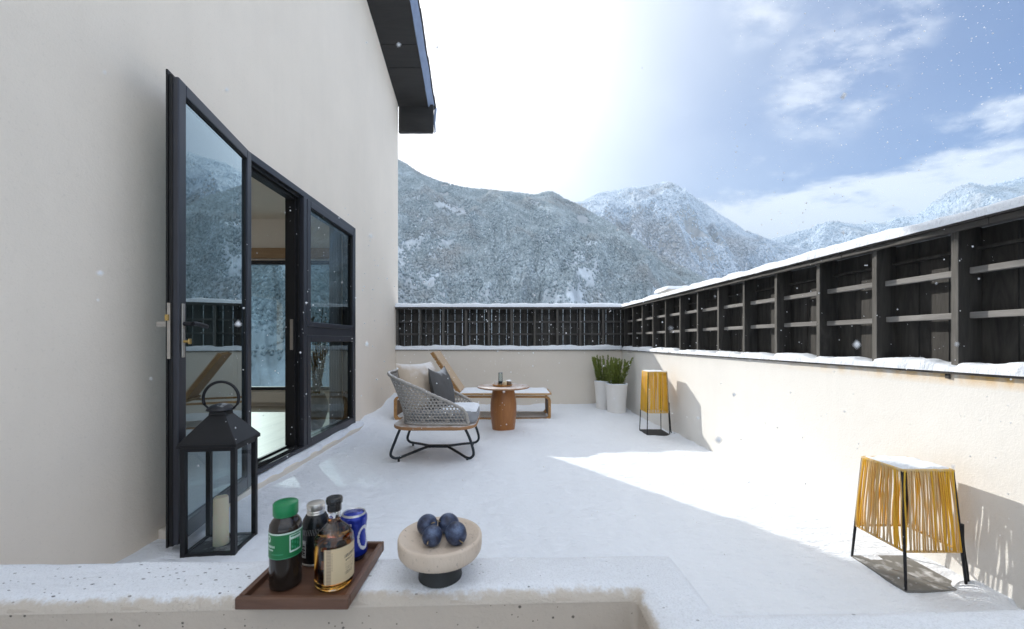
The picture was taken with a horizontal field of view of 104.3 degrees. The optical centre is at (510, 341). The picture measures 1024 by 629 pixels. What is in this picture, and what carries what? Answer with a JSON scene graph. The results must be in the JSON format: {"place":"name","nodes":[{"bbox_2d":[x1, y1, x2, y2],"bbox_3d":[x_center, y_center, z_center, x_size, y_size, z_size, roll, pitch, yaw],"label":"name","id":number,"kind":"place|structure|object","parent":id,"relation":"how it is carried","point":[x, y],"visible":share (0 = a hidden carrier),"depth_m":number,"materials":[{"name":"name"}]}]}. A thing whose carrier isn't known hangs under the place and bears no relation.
{"place":"outdoors","nodes":[
{"label":"outdoors","id":0,"kind":"place"},
{"bbox_2d":[311,309,328,429],"bbox_3d":[-2.401,0.334,4.860,0.394,1.471,0.536,0,0,0],"label":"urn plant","id":1,"kind":"object","parent":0,"point":[319,405],"visible":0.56,"depth_m":4.80,"materials":[{"name":"green plant"}]},
{"bbox_2d":[398,184,679,345],"bbox_3d":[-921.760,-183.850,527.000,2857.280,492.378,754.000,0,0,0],"label":"mountain","id":2,"kind":"structure","parent":0,"point":[575,295],"depth_m":360.53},
{"bbox_2d":[398,160,707,345],"bbox_3d":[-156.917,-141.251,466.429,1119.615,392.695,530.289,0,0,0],"label":"frosted forest","id":3,"kind":"object","parent":2,"relation":"on","point":[519,217],"visible":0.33,"depth_m":411.63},
{"bbox_2d":[96,0,1021,587],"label":"falling snow","id":4,"kind":"structure","parent":0,"point":[718,438],"depth_m":1.69,"materials":[{"name":"white snow"}]},
{"bbox_2d":[116,393,1021,615],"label":"snowy terrace floor","id":5,"kind":"structure","parent":0,"point":[513,498],"depth_m":2.60,"materials":[{"name":"white snow"}]},
{"bbox_2d":[176,380,259,557],"bbox_3d":[-1.545,0.655,2.125,0.280,0.890,0.244,0,0,-6],"label":"lantern","id":6,"kind":"object","parent":5,"relation":"on","point":[213,430],"visible":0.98,"depth_m":2.05,"materials":[{"name":"metal"}]},
{"bbox_2d":[213,494,228,546],"bbox_3d":[-1.545,0.955,2.125,0.072,0.253,0.072,0,0,0],"label":"candle","id":7,"kind":"object","parent":6,"relation":"on","point":[220,519],"visible":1,"depth_m":2.10,"materials":[{"name":"beige wax"}]},
{"bbox_2d":[387,369,479,461],"bbox_3d":[-0.744,0.702,3.899,0.858,0.836,0.740,0,0,0],"label":"lounge chair","id":8,"kind":"object","parent":5,"relation":"on","point":[465,416],"visible":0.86,"depth_m":3.61,"materials":[{"name":"grey wicker"}]},
{"bbox_2d":[396,361,436,411],"bbox_3d":[-0.871,0.435,3.897,0.256,0.453,0.500,0,0,30],"label":"throw pillow","id":9,"kind":"object","parent":8,"relation":"on","point":[415,374],"visible":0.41,"depth_m":3.78,"materials":[{"name":"beige fabric"}]},
{"bbox_2d":[428,366,454,408],"bbox_3d":[-0.671,0.460,3.929,0.186,0.415,0.420,0,0,12],"label":"throw pillow","id":10,"kind":"object","parent":8,"relation":"on","point":[443,388],"visible":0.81,"depth_m":3.80,"materials":[{"name":"grey fabric"}]},
{"bbox_2d":[394,351,551,419],"bbox_3d":[-0.524,0.628,5.790,2.192,0.965,0.560,0,0,0],"label":"chaise longue","id":11,"kind":"object","parent":5,"relation":"on","point":[442,362],"visible":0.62,"depth_m":5.58,"materials":[{"name":"brown wood"}]},
{"bbox_2d":[477,383,529,430],"bbox_3d":[-0.088,0.837,4.930,0.652,0.566,0.652,0,0,0],"label":"side table","id":12,"kind":"object","parent":5,"relation":"on","point":[503,408],"visible":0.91,"depth_m":4.79,"materials":[{"name":"brown wood"}]},
{"bbox_2d":[492,384,511,386],"bbox_3d":[-0.100,0.542,4.900,0.248,0.022,0.248,0,0,0],"label":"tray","id":13,"kind":"object","parent":12,"relation":"on","point":[500,385],"visible":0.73,"depth_m":4.80,"materials":[{"name":"brown wood"}]},
{"bbox_2d":[498,372,502,384],"bbox_3d":[-0.125,0.466,4.920,0.055,0.159,0.055,0,0,0],"label":"glass carafe","id":14,"kind":"object","parent":13,"relation":"on","point":[500,382],"visible":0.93,"depth_m":4.91,"materials":[{"name":"clear glass"}]},
{"bbox_2d":[592,355,614,409],"bbox_3d":[1.516,0.669,6.448,0.417,0.921,0.411,0,0,13],"label":"potted shrub","id":15,"kind":"object","parent":5,"relation":"on","point":[600,394],"visible":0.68,"depth_m":6.37,"materials":[{"name":"white ceramic"}]},
{"bbox_2d":[602,357,633,413],"bbox_3d":[1.663,0.684,6.152,0.495,0.892,0.389,0,0,0],"label":"potted shrub","id":16,"kind":"object","parent":5,"relation":"on","point":[616,387],"visible":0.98,"depth_m":6.03,"materials":[{"name":"white ceramic"}]},
{"bbox_2d":[639,370,674,435],"bbox_3d":[1.751,0.729,4.776,0.322,0.757,0.298,0,0,0],"label":"floor lamp","id":17,"kind":"object","parent":5,"relation":"on","point":[657,398],"visible":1,"depth_m":4.67,"materials":[{"name":"yellow fabric"}]},
{"bbox_2d":[851,455,969,592],"bbox_3d":[1.892,0.836,1.876,0.326,0.542,0.303,0,0,0],"label":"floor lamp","id":18,"kind":"object","parent":5,"relation":"on","point":[904,472],"visible":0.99,"depth_m":1.80,"materials":[{"name":"yellow fabric"}]},
{"bbox_2d":[654,286,686,293],"bbox_3d":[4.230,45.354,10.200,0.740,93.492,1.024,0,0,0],"label":"chimney","id":19,"kind":"object","parent":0,"point":[665,289],"visible":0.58,"depth_m":9.88,"materials":[{"name":"paint"}]},
{"bbox_2d":[578,185,791,277],"bbox_3d":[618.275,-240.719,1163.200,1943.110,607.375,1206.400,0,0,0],"label":"mountain","id":20,"kind":"structure","parent":0,"point":[696,232],"depth_m":995.00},
{"bbox_2d":[575,180,808,279],"bbox_3d":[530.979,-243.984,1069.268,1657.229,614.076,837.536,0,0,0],"label":"distant forest","id":21,"kind":"object","parent":20,"relation":"on","point":[657,193],"visible":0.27,"depth_m":1077.03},
{"bbox_2d":[398,0,1023,238],"label":"sky","id":22,"kind":"structure","parent":0,"point":[533,97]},
{"bbox_2d":[789,183,1023,247],"bbox_3d":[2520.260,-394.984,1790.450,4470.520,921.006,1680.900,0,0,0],"label":"distant mountain","id":23,"kind":"structure","parent":0,"point":[1021,188],"depth_m":1999.46,"materials":[{"name":"white snow"}]},
{"bbox_2d":[771,177,1023,250],"bbox_3d":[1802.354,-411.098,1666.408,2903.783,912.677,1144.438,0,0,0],"label":"distant forest","id":24,"kind":"object","parent":23,"relation":"on","point":[961,203],"visible":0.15,"depth_m":1998.75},
{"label":"terrace slab","id":25,"kind":"structure","parent":0,"visible":0},
{"bbox_2d":[0,0,436,564],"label":"house","id":26,"kind":"structure","parent":25,"relation":"on","point":[151,168],"depth_m":2.20,"materials":[{"name":"paint"}]},
{"bbox_2d":[156,69,250,547],"bbox_3d":[-1.789,-0.167,2.449,0.232,2.447,0.867,0,0,-5],"label":"door","id":27,"kind":"structure","parent":26,"relation":"in","point":[208,169],"depth_m":2.28,"materials":[{"name":"metal"}]},
{"bbox_2d":[251,261,328,389],"bbox_3d":[-4.075,-0.260,6.560,2.650,2.120,0.080,0,0,0],"label":"end window","id":28,"kind":"structure","parent":26,"relation":"in","point":[267,277],"depth_m":6.56,"materials":[{"name":"clear glass"}]},
{"bbox_2d":[307,199,354,329],"bbox_3d":[-1.972,-0.740,4.330,0.117,1.206,1.146,0,0,0],"label":"window","id":29,"kind":"structure","parent":26,"relation":"in","point":[312,209],"depth_m":4.65,"materials":[{"name":"metal"}]},
{"bbox_2d":[307,335,354,444],"bbox_3d":[-1.972,0.460,4.330,0.117,1.036,1.146,0,0,0],"label":"window","id":30,"kind":"structure","parent":26,"relation":"in","point":[349,344],"depth_m":4.61,"materials":[{"name":"metal"}]},
{"bbox_2d":[395,344,621,404],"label":"parapet wall","id":31,"kind":"structure","parent":25,"relation":"on","point":[566,383],"depth_m":6.75,"materials":[{"name":"paint"}]},
{"bbox_2d":[395,303,623,346],"bbox_3d":[0.041,-0.257,6.813,3.975,0.792,0.249,0,0,0],"label":"wooden fence","id":32,"kind":"object","parent":31,"relation":"on","point":[552,324],"visible":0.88,"depth_m":6.87,"materials":[{"name":"brown wood"}]},
{"bbox_2d":[0,556,1023,628],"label":"wall","id":33,"kind":"structure","parent":25,"relation":"on","point":[636,592],"depth_m":0.96,"materials":[{"name":"paint"}]},
{"bbox_2d":[235,541,383,609],"bbox_3d":[-0.490,0.588,1.017,0.254,0.027,0.256,0,0,0],"label":"serving tray","id":34,"kind":"object","parent":33,"relation":"on","point":[257,593],"visible":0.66,"depth_m":0.93,"materials":[{"name":"brown wood"}]},
{"bbox_2d":[268,497,302,591],"bbox_3d":[-0.546,0.489,0.967,0.072,0.202,0.072,0,0,0],"label":"coffee bottle","id":35,"kind":"object","parent":34,"relation":"on","point":[285,539],"visible":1,"depth_m":0.94,"materials":[{"name":"black plastic"}]},
{"bbox_2d":[302,499,327,566],"bbox_3d":[-0.524,0.511,1.072,0.071,0.158,0.072,0,0,0],"label":"black bottle","id":36,"kind":"object","parent":34,"relation":"on","point":[315,519],"visible":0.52,"depth_m":1.04,"materials":[{"name":"black glass"}]},
{"bbox_2d":[314,494,353,591],"bbox_3d":[-0.430,0.485,0.972,0.090,0.210,0.090,0,0,0],"label":"spirit bottle","id":37,"kind":"object","parent":34,"relation":"on","point":[334,554],"visible":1,"depth_m":0.94,"materials":[{"name":"brown glass"}]},
{"bbox_2d":[341,507,367,561],"bbox_3d":[-0.428,0.528,1.088,0.070,0.124,0.070,0,0,0],"label":"drink can","id":38,"kind":"object","parent":34,"relation":"on","point":[355,518],"visible":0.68,"depth_m":1.07,"materials":[{"name":"blue metal"}]},
{"bbox_2d":[397,517,481,588],"bbox_3d":[-0.181,0.551,1.027,0.213,0.110,0.213,0,0,0],"label":"pedestal bowl","id":39,"kind":"object","parent":33,"relation":"on","point":[442,563],"visible":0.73,"depth_m":0.97,"materials":[{"name":"beige stone"}]},
{"bbox_2d":[417,514,437,534],"bbox_3d":[-0.220,0.485,1.052,0.054,0.054,0.056,0,0,0],"label":"plum","id":40,"kind":"object","parent":39,"relation":"on","point":[425,521],"visible":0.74,"depth_m":1.03,"materials":[{"name":"blue food"}]},
{"bbox_2d":[422,525,441,546],"bbox_3d":[-0.196,0.489,0.999,0.052,0.050,0.052,0,0,-31],"label":"plum","id":41,"kind":"object","parent":39,"relation":"on","point":[431,535],"visible":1,"depth_m":0.98,"materials":[{"name":"blue food"}]},
{"bbox_2d":[436,513,458,533],"bbox_3d":[-0.166,0.486,1.062,0.054,0.053,0.054,0,0,23],"label":"plum","id":42,"kind":"object","parent":39,"relation":"on","point":[445,520],"visible":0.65,"depth_m":1.05,"materials":[{"name":"blue food"}]},
{"bbox_2d":[445,521,466,545],"bbox_3d":[-0.138,0.485,1.005,0.055,0.055,0.057,0,0,5],"label":"plum","id":43,"kind":"object","parent":39,"relation":"on","point":[455,533],"visible":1,"depth_m":0.98,"materials":[{"name":"blue food"}]},
{"bbox_2d":[621,346,1023,609],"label":"parapet wall","id":44,"kind":"structure","parent":25,"relation":"on","point":[884,402],"depth_m":2.35,"materials":[{"name":"paint"}]},
{"bbox_2d":[619,195,1023,364],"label":"wooden fence","id":45,"kind":"object","parent":44,"relation":"on","point":[836,310],"visible":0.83,"depth_m":2.28,"materials":[{"name":"brown wood"}]}
]}

